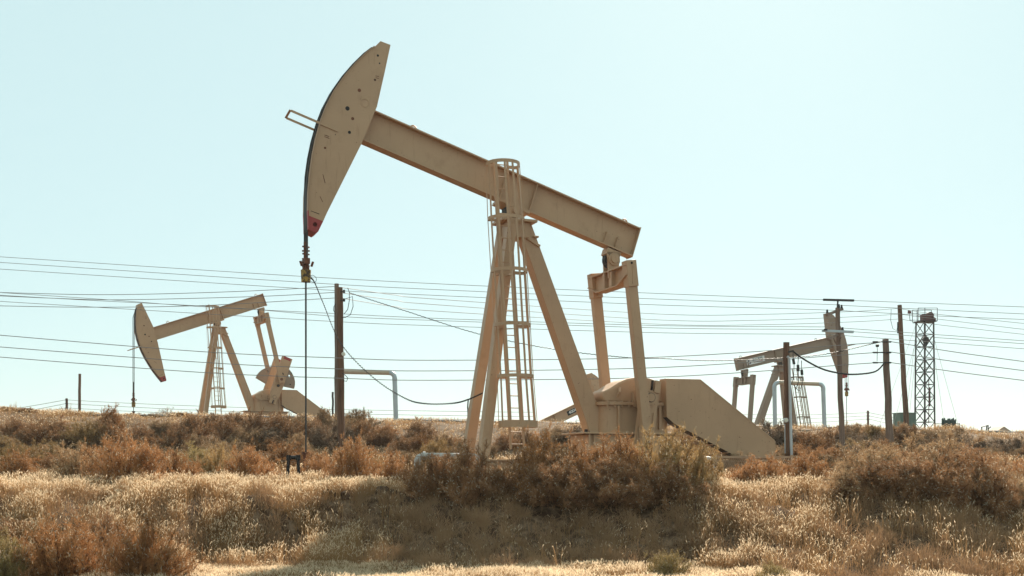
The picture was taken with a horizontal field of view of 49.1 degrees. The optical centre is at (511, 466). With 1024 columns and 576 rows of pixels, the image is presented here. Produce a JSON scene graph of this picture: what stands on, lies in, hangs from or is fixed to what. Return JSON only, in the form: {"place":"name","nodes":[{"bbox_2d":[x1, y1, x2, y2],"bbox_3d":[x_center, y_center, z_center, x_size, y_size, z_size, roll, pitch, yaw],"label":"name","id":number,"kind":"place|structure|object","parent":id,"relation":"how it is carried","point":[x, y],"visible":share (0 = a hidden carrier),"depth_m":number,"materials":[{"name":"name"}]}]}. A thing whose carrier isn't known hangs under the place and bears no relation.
{"place":"outdoors","nodes":[
{"label":"outdoors","id":0,"kind":"place"},
{"bbox_2d":[0,514,37,540],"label":"shrub","id":1,"kind":"object","parent":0,"point":[12,521],"visible":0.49,"depth_m":18.08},
{"bbox_2d":[0,262,1019,313],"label":"power line","id":2,"kind":"object","parent":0,"point":[518,293],"visible":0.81,"depth_m":63.99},
{"bbox_2d":[0,301,1022,348],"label":"power line","id":3,"kind":"object","parent":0,"point":[508,328],"visible":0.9,"depth_m":63.99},
{"bbox_2d":[0,411,1023,575],"bbox_3d":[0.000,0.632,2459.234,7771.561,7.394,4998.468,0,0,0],"label":"ground","id":4,"kind":"structure","parent":0,"point":[547,511],"depth_m":19.31,"materials":[{"name":"plant"}]},
{"bbox_2d":[0,416,28,436],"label":"shrub","id":5,"kind":"object","parent":4,"relation":"on","point":[13,425],"visible":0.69,"depth_m":48.24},
{"bbox_2d":[0,526,30,575],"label":"shrub","id":6,"kind":"object","parent":4,"relation":"on","point":[6,566],"visible":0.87,"depth_m":15.37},
{"bbox_2d":[8,423,35,445],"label":"shrub","id":7,"kind":"object","parent":4,"relation":"on","point":[20,436],"visible":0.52,"depth_m":46.74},
{"bbox_2d":[0,445,46,478],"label":"shrub","id":8,"kind":"object","parent":4,"relation":"on","point":[24,464],"visible":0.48,"depth_m":25.89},
{"bbox_2d":[0,441,48,468],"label":"shrub","id":9,"kind":"object","parent":4,"relation":"on","point":[41,454],"visible":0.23,"depth_m":29.97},
{"bbox_2d":[23,414,72,448],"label":"shrub","id":10,"kind":"object","parent":4,"relation":"on","point":[46,432],"visible":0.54,"depth_m":45.91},
{"bbox_2d":[20,453,86,475],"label":"shrub","id":11,"kind":"object","parent":4,"relation":"on","point":[46,461],"visible":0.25,"depth_m":29.72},
{"bbox_2d":[8,504,111,575],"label":"shrub","id":12,"kind":"object","parent":4,"relation":"on","point":[49,557],"visible":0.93,"depth_m":15.60,"materials":[{"name":"plant"}]},
{"bbox_2d":[29,440,103,481],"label":"shrub","id":13,"kind":"object","parent":4,"relation":"on","point":[72,462],"visible":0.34,"depth_m":23.34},
{"bbox_2d":[58,416,106,446],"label":"shrub","id":14,"kind":"object","parent":4,"relation":"on","point":[88,432],"visible":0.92,"depth_m":45.78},
{"bbox_2d":[89,416,125,446],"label":"shrub","id":15,"kind":"object","parent":4,"relation":"on","point":[108,430],"visible":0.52,"depth_m":46.20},
{"bbox_2d":[82,500,133,563],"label":"shrub","id":16,"kind":"object","parent":4,"relation":"on","point":[107,524],"visible":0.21,"depth_m":16.89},
{"bbox_2d":[98,401,126,435],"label":"shrub","id":17,"kind":"object","parent":4,"relation":"on","point":[115,418],"visible":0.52,"depth_m":48.36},
{"bbox_2d":[79,424,175,489],"bbox_3d":[-7.819,0.031,22.931,2.152,1.869,1.785,0,0,26],"label":"shrub","id":18,"kind":"object","parent":4,"relation":"on","point":[143,460],"visible":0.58,"depth_m":22.75,"materials":[{"name":"plant"}]},
{"bbox_2d":[119,422,165,446],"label":"shrub","id":19,"kind":"object","parent":4,"relation":"on","point":[137,432],"visible":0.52,"depth_m":46.69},
{"bbox_2d":[89,499,205,575],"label":"shrub","id":20,"kind":"object","parent":4,"relation":"on","point":[143,555],"visible":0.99,"depth_m":15.53,"materials":[{"name":"plant"}]},
{"bbox_2d":[151,425,197,449],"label":"shrub","id":21,"kind":"object","parent":4,"relation":"on","point":[176,438],"visible":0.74,"depth_m":45.85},
{"bbox_2d":[149,442,205,477],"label":"shrub","id":22,"kind":"object","parent":4,"relation":"on","point":[175,463],"visible":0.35,"depth_m":24.13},
{"bbox_2d":[171,440,211,466],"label":"shrub","id":23,"kind":"object","parent":4,"relation":"on","point":[192,453],"visible":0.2,"depth_m":27.32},
{"bbox_2d":[171,409,213,438],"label":"shrub","id":24,"kind":"object","parent":4,"relation":"on","point":[191,423],"visible":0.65,"depth_m":47.27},
{"bbox_2d":[181,432,205,450],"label":"shrub","id":25,"kind":"object","parent":4,"relation":"on","point":[197,440],"visible":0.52,"depth_m":43.87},
{"bbox_2d":[195,439,236,475],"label":"shrub","id":26,"kind":"object","parent":4,"relation":"on","point":[212,464],"visible":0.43,"depth_m":26.63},
{"bbox_2d":[195,438,248,465],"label":"shrub","id":27,"kind":"object","parent":4,"relation":"on","point":[214,447],"visible":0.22,"depth_m":35.86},
{"bbox_2d":[127,293,320,416],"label":"pumpjack","id":28,"kind":"object","parent":4,"relation":"on","point":[271,396],"visible":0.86,"depth_m":76.28,"materials":[{"name":"beige paint"}]},
{"bbox_2d":[208,413,243,442],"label":"shrub","id":29,"kind":"object","parent":4,"relation":"on","point":[228,426],"visible":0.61,"depth_m":47.26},
{"bbox_2d":[221,424,262,444],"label":"shrub","id":30,"kind":"object","parent":4,"relation":"on","point":[243,434],"visible":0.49,"depth_m":46.30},
{"bbox_2d":[214,438,285,482],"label":"shrub","id":31,"kind":"object","parent":4,"relation":"on","point":[246,464],"visible":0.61,"depth_m":24.60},
{"bbox_2d":[240,406,272,436],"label":"shrub","id":32,"kind":"object","parent":4,"relation":"on","point":[257,421],"visible":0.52,"depth_m":47.81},
{"bbox_2d":[250,420,287,442],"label":"shrub","id":33,"kind":"object","parent":4,"relation":"on","point":[270,433],"visible":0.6,"depth_m":46.72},
{"bbox_2d":[251,437,286,451],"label":"shrub","id":34,"kind":"object","parent":4,"relation":"on","point":[268,441],"visible":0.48,"depth_m":45.74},
{"bbox_2d":[266,410,299,438],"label":"shrub","id":35,"kind":"object","parent":4,"relation":"on","point":[281,424],"visible":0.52,"depth_m":47.76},
{"bbox_2d":[260,439,313,468],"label":"shrub","id":36,"kind":"object","parent":4,"relation":"on","point":[282,451],"visible":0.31,"depth_m":35.80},
{"bbox_2d":[287,430,313,453],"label":"shrub","id":37,"kind":"object","parent":4,"relation":"on","point":[297,438],"visible":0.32,"depth_m":42.88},
{"bbox_2d":[275,450,335,470],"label":"shrub","id":38,"kind":"object","parent":4,"relation":"on","point":[293,463],"visible":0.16,"depth_m":32.80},
{"bbox_2d":[288,416,329,443],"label":"shrub","id":39,"kind":"object","parent":4,"relation":"on","point":[302,427],"visible":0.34,"depth_m":46.74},
{"bbox_2d":[293,447,334,478],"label":"shrub","id":40,"kind":"object","parent":4,"relation":"on","point":[311,464],"visible":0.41,"depth_m":24.86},
{"bbox_2d":[307,419,337,449],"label":"shrub","id":41,"kind":"object","parent":4,"relation":"on","point":[319,438],"visible":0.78,"depth_m":45.83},
{"bbox_2d":[314,405,332,428],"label":"shrub","id":42,"kind":"object","parent":4,"relation":"on","point":[324,415],"visible":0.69,"depth_m":49.84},
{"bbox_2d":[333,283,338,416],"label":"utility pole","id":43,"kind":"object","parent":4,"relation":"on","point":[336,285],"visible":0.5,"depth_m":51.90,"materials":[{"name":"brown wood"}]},
{"bbox_2d":[0,286,333,294],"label":"power line","id":44,"kind":"object","parent":43,"relation":"attached to","point":[162,293],"visible":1,"depth_m":51.99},
{"bbox_2d":[6,292,333,299],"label":"power line","id":45,"kind":"object","parent":43,"relation":"attached to","point":[155,299],"visible":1,"depth_m":51.99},
{"bbox_2d":[337,287,352,455],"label":"utility pole","id":46,"kind":"object","parent":4,"relation":"on","point":[341,353],"visible":0.93,"depth_m":43.88,"materials":[{"name":"brown wood"}]},
{"bbox_2d":[350,293,881,360],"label":"service cable","id":47,"kind":"object","parent":46,"relation":"hanging from","point":[630,357],"visible":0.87,"depth_m":41.18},
{"bbox_2d":[316,430,383,480],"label":"shrub","id":48,"kind":"object","parent":4,"relation":"on","point":[353,463],"visible":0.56,"depth_m":22.71,"materials":[{"name":"plant"}]},
{"bbox_2d":[348,406,374,425],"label":"shrub","id":49,"kind":"object","parent":4,"relation":"on","point":[356,414],"visible":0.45,"depth_m":50.90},
{"bbox_2d":[345,413,386,445],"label":"shrub","id":50,"kind":"object","parent":4,"relation":"on","point":[359,427],"visible":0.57,"depth_m":46.71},
{"bbox_2d":[334,370,397,420],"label":"pipe arch","id":51,"kind":"structure","parent":4,"relation":"on","point":[395,396],"depth_m":53.90,"materials":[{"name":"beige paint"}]},
{"bbox_2d":[373,427,398,445],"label":"shrub","id":52,"kind":"object","parent":4,"relation":"on","point":[387,438],"visible":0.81,"depth_m":46.78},
{"bbox_2d":[372,445,417,486],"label":"shrub","id":53,"kind":"object","parent":4,"relation":"on","point":[392,467],"visible":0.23,"depth_m":23.73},
{"bbox_2d":[383,431,425,458],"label":"shrub","id":54,"kind":"object","parent":4,"relation":"on","point":[405,442],"visible":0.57,"depth_m":43.74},
{"bbox_2d":[400,417,439,444],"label":"shrub","id":55,"kind":"object","parent":4,"relation":"on","point":[418,427],"visible":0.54,"depth_m":46.77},
{"bbox_2d":[397,450,466,499],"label":"shrub","id":56,"kind":"object","parent":4,"relation":"on","point":[431,465],"visible":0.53,"depth_m":20.49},
{"bbox_2d":[414,438,449,460],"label":"shrub","id":57,"kind":"object","parent":4,"relation":"on","point":[430,446],"visible":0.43,"depth_m":38.85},
{"bbox_2d":[412,435,513,511],"bbox_3d":[-0.894,0.149,20.655,1.770,1.532,2.090,0,0,38],"label":"shrub","id":58,"kind":"object","parent":4,"relation":"on","point":[456,489],"visible":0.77,"depth_m":20.20,"materials":[{"name":"plant"}]},
{"bbox_2d":[472,461,529,503],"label":"shrub","id":59,"kind":"object","parent":4,"relation":"on","point":[497,482],"visible":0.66,"depth_m":20.38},
{"bbox_2d":[491,430,522,451],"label":"shrub","id":60,"kind":"object","parent":4,"relation":"on","point":[502,442],"visible":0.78,"depth_m":45.78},
{"bbox_2d":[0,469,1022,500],"bbox_3d":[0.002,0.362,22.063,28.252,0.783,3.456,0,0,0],"label":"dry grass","id":61,"kind":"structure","parent":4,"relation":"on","point":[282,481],"depth_m":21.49,"materials":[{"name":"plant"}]},
{"bbox_2d":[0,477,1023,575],"bbox_3d":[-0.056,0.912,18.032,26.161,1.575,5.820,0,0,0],"label":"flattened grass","id":62,"kind":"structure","parent":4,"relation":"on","point":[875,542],"depth_m":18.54,"materials":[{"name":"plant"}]},
{"bbox_2d":[0,406,1023,459],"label":"dry grass","id":63,"kind":"structure","parent":4,"relation":"on","point":[393,422],"depth_m":51.67,"materials":[{"name":"plant"}]},
{"bbox_2d":[0,455,1023,479],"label":"dry grass","id":64,"kind":"structure","parent":4,"relation":"on","point":[291,469],"depth_m":32.30,"materials":[{"name":"plant"}]},
{"bbox_2d":[28,555,1023,575],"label":"dry grass","id":65,"kind":"structure","parent":4,"relation":"on","point":[582,568],"depth_m":16.32,"materials":[{"name":"plant"}]},
{"bbox_2d":[285,41,775,471],"bbox_3d":[0.899,-5.167,30.197,13.805,11.258,2.550,0,0,-25],"label":"pumpjack","id":66,"kind":"object","parent":4,"relation":"on","point":[350,121],"visible":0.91,"depth_m":30.00,"materials":[{"name":"beige paint"}]},
{"bbox_2d":[311,277,482,404],"bbox_3d":[-2.882,-3.182,28.781,4.524,3.186,0.264,0,0,-18],"label":"cable","id":67,"kind":"object","parent":66,"relation":"hanging from","point":[386,386],"visible":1,"depth_m":28.64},
{"bbox_2d":[499,421,578,507],"bbox_3d":[0.448,0.098,20.953,1.690,1.986,2.084,0,0,-2],"label":"shrub","id":68,"kind":"object","parent":4,"relation":"on","point":[538,453],"visible":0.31,"depth_m":20.52,"materials":[{"name":"plant"}]},
{"bbox_2d":[515,451,595,513],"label":"shrub","id":69,"kind":"object","parent":4,"relation":"on","point":[554,491],"visible":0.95,"depth_m":19.82,"materials":[{"name":"plant"}]},
{"bbox_2d":[540,373,599,421],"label":"pumpjack","id":70,"kind":"object","parent":4,"relation":"on","point":[569,412],"visible":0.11,"depth_m":88.37,"materials":[{"name":"beige paint"}]},
{"bbox_2d":[539,429,616,506],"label":"shrub","id":71,"kind":"object","parent":4,"relation":"on","point":[573,448],"visible":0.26,"depth_m":20.60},
{"bbox_2d":[573,453,657,514],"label":"shrub","id":72,"kind":"object","parent":4,"relation":"on","point":[613,488],"visible":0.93,"depth_m":19.88,"materials":[{"name":"plant"}]},
{"bbox_2d":[574,426,656,506],"bbox_3d":[1.736,0.025,20.853,2.140,1.686,1.736,0,0,35],"label":"shrub","id":73,"kind":"object","parent":4,"relation":"on","point":[619,446],"visible":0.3,"depth_m":20.55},
{"bbox_2d":[618,420,703,504],"bbox_3d":[2.678,0.042,20.939,1.984,1.882,1.840,0,0,30],"label":"shrub","id":74,"kind":"object","parent":4,"relation":"on","point":[667,450],"visible":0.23,"depth_m":20.56,"materials":[{"name":"plant"}]},
{"bbox_2d":[643,548,691,575],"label":"shrub","id":75,"kind":"object","parent":4,"relation":"on","point":[665,564],"visible":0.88,"depth_m":16.32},
{"bbox_2d":[622,456,714,512],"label":"shrub","id":76,"kind":"object","parent":4,"relation":"on","point":[660,484],"visible":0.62,"depth_m":20.00,"materials":[{"name":"plant"}]},
{"bbox_2d":[662,436,726,499],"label":"shrub","id":77,"kind":"object","parent":4,"relation":"on","point":[704,472],"visible":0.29,"depth_m":20.65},
{"bbox_2d":[717,450,762,471],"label":"shrub","id":78,"kind":"object","parent":4,"relation":"on","point":[737,454],"visible":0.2,"depth_m":29.83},
{"bbox_2d":[722,460,767,487],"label":"shrub","id":79,"kind":"object","parent":4,"relation":"on","point":[739,475],"visible":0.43,"depth_m":22.19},
{"bbox_2d":[715,455,792,473],"bbox_3d":[6.205,0.175,28.730,2.099,0.961,0.089,0,0,-8],"label":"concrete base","id":80,"kind":"object","parent":4,"relation":"on","point":[758,457],"visible":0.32,"depth_m":28.69,"materials":[{"name":"beige paint"}]},
{"bbox_2d":[731,449,790,485],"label":"shrub","id":81,"kind":"object","parent":4,"relation":"on","point":[769,464],"visible":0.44,"depth_m":22.35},
{"bbox_2d":[751,559,790,575],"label":"shrub","id":82,"kind":"object","parent":4,"relation":"on","point":[772,569],"visible":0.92,"depth_m":15.29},
{"bbox_2d":[760,417,798,447],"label":"shrub","id":83,"kind":"object","parent":4,"relation":"on","point":[777,436],"visible":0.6,"depth_m":47.24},
{"bbox_2d":[783,342,803,463],"bbox_3d":[8.978,-1.805,35.887,0.630,4.383,0.465,0,0,0],"label":"utility pole","id":84,"kind":"object","parent":4,"relation":"on","point":[787,420],"visible":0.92,"depth_m":35.89,"materials":[{"name":"brown wood"}]},
{"bbox_2d":[732,313,855,426],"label":"pumpjack","id":85,"kind":"object","parent":4,"relation":"on","point":[745,379],"visible":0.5,"depth_m":81.70,"materials":[{"name":"beige paint"}]},
{"bbox_2d":[772,380,826,426],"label":"pipe arch","id":86,"kind":"structure","parent":4,"relation":"on","point":[806,383],"depth_m":55.91,"materials":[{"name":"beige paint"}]},
{"bbox_2d":[777,445,836,484],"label":"shrub","id":87,"kind":"object","parent":4,"relation":"on","point":[812,467],"visible":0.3,"depth_m":22.66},
{"bbox_2d":[792,430,834,450],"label":"shrub","id":88,"kind":"object","parent":4,"relation":"on","point":[814,442],"visible":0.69,"depth_m":45.27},
{"bbox_2d":[822,299,853,451],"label":"utility pole","id":89,"kind":"object","parent":4,"relation":"on","point":[837,331],"visible":0.92,"depth_m":41.92,"materials":[{"name":"brown wood"}]},
{"bbox_2d":[817,461,880,504],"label":"shrub","id":90,"kind":"object","parent":4,"relation":"on","point":[838,477],"visible":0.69,"depth_m":19.70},
{"bbox_2d":[831,422,869,437],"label":"shrub","id":91,"kind":"object","parent":4,"relation":"on","point":[856,429],"visible":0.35,"depth_m":48.74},
{"bbox_2d":[831,426,870,447],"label":"shrub","id":92,"kind":"object","parent":4,"relation":"on","point":[855,438],"visible":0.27,"depth_m":46.23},
{"bbox_2d":[811,438,907,494],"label":"shrub","id":93,"kind":"object","parent":4,"relation":"on","point":[867,457],"visible":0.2,"depth_m":20.26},
{"bbox_2d":[872,339,893,449],"bbox_3d":[13.244,-2.156,39.944,0.858,4.804,0.316,0,0,-9],"label":"utility pole","id":94,"kind":"object","parent":4,"relation":"on","point":[888,399],"visible":0.84,"depth_m":39.90,"materials":[{"name":"grey wood"}]},
{"bbox_2d":[1,357,869,380],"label":"power line","id":95,"kind":"object","parent":94,"relation":"attached to","point":[419,380],"visible":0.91,"depth_m":39.84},
{"bbox_2d":[0,335,875,360],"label":"power line","id":96,"kind":"object","parent":94,"relation":"attached to","point":[417,360],"visible":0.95,"depth_m":39.84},
{"bbox_2d":[3,347,872,370],"bbox_3d":[-2.917,-3.868,39.850,32.249,0.947,0.026,0,0,0],"label":"power line","id":97,"kind":"object","parent":94,"relation":"attached to","point":[401,370],"visible":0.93,"depth_m":39.84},
{"bbox_2d":[835,458,937,503],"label":"shrub","id":98,"kind":"object","parent":4,"relation":"on","point":[873,473],"visible":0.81,"depth_m":19.16,"materials":[{"name":"plant"}]},
{"bbox_2d":[891,305,908,425],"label":"utility pole","id":99,"kind":"object","parent":4,"relation":"on","point":[899,330],"visible":0.89,"depth_m":73.86,"materials":[{"name":"brown wood"}]},
{"bbox_2d":[345,298,894,325],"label":"power line","id":100,"kind":"object","parent":99,"relation":"attached to","point":[610,321],"visible":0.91,"depth_m":64.43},
{"bbox_2d":[344,293,895,320],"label":"power line","id":101,"kind":"object","parent":99,"relation":"attached to","point":[605,316],"visible":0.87,"depth_m":63.82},
{"bbox_2d":[343,287,897,315],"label":"power line","id":102,"kind":"object","parent":99,"relation":"attached to","point":[587,309],"visible":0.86,"depth_m":62.80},
{"bbox_2d":[892,412,916,426],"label":"tank","id":103,"kind":"object","parent":4,"relation":"on","point":[899,418],"visible":0.38,"depth_m":77.57,"materials":[{"name":"metal"}]},
{"bbox_2d":[866,462,946,503],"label":"shrub","id":104,"kind":"object","parent":4,"relation":"on","point":[933,490],"visible":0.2,"depth_m":19.07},
{"bbox_2d":[908,308,937,427],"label":"lattice mast","id":105,"kind":"object","parent":4,"relation":"on","point":[928,319],"visible":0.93,"depth_m":79.75,"materials":[{"name":"metal"}]},
{"bbox_2d":[861,429,994,506],"bbox_3d":[7.461,0.193,20.170,2.740,1.785,2.506,0,0,8],"label":"shrub","id":106,"kind":"object","parent":4,"relation":"on","point":[947,446],"visible":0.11,"depth_m":20.07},
{"bbox_2d":[912,426,945,444],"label":"shrub","id":107,"kind":"object","parent":4,"relation":"on","point":[927,435],"visible":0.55,"depth_m":47.27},
{"bbox_2d":[879,445,991,511],"bbox_3d":[7.247,0.253,19.257,1.914,1.311,1.768,0,0,9],"label":"shrub","id":108,"kind":"object","parent":4,"relation":"on","point":[966,483],"visible":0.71,"depth_m":18.94,"materials":[{"name":"plant"}]},
{"bbox_2d":[936,424,971,443],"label":"shrub","id":109,"kind":"object","parent":4,"relation":"on","point":[958,432],"visible":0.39,"depth_m":48.33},
{"bbox_2d":[921,442,1019,509],"bbox_3d":[8.110,0.241,20.059,1.933,1.360,2.221,0,0,13],"label":"shrub","id":110,"kind":"object","parent":4,"relation":"on","point":[972,454],"visible":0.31,"depth_m":19.47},
{"bbox_2d":[950,456,1023,520],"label":"shrub","id":111,"kind":"object","parent":4,"relation":"on","point":[992,504],"visible":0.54,"depth_m":19.10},
{"bbox_2d":[991,437,1022,456],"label":"shrub","id":112,"kind":"object","parent":4,"relation":"on","point":[1006,448],"visible":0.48,"depth_m":45.12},
{"bbox_2d":[992,451,1023,479],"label":"shrub","id":113,"kind":"object","parent":4,"relation":"on","point":[1016,463],"visible":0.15,"depth_m":23.84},
{"bbox_2d":[999,456,1023,498],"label":"shrub","id":114,"kind":"object","parent":4,"relation":"on","point":[1020,486],"visible":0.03,"depth_m":20.05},
{"bbox_2d":[0,0,1023,430],"label":"sky","id":115,"kind":"structure","parent":0,"point":[866,151],"materials":[{"name":"blue"}]},
{"bbox_2d":[7,257,1018,306],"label":"power line","id":116,"kind":"object","parent":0,"point":[516,287],"visible":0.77,"depth_m":63.99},
{"bbox_2d":[1,295,1023,343],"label":"power line","id":117,"kind":"object","parent":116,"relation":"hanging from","point":[541,324],"visible":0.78,"depth_m":63.99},
{"bbox_2d":[11,293,1022,340],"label":"power line","id":118,"kind":"object","parent":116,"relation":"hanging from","point":[531,321],"visible":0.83,"depth_m":63.99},
{"bbox_2d":[3,269,1023,319],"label":"power line","id":119,"kind":"object","parent":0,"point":[522,299],"visible":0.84,"depth_m":63.99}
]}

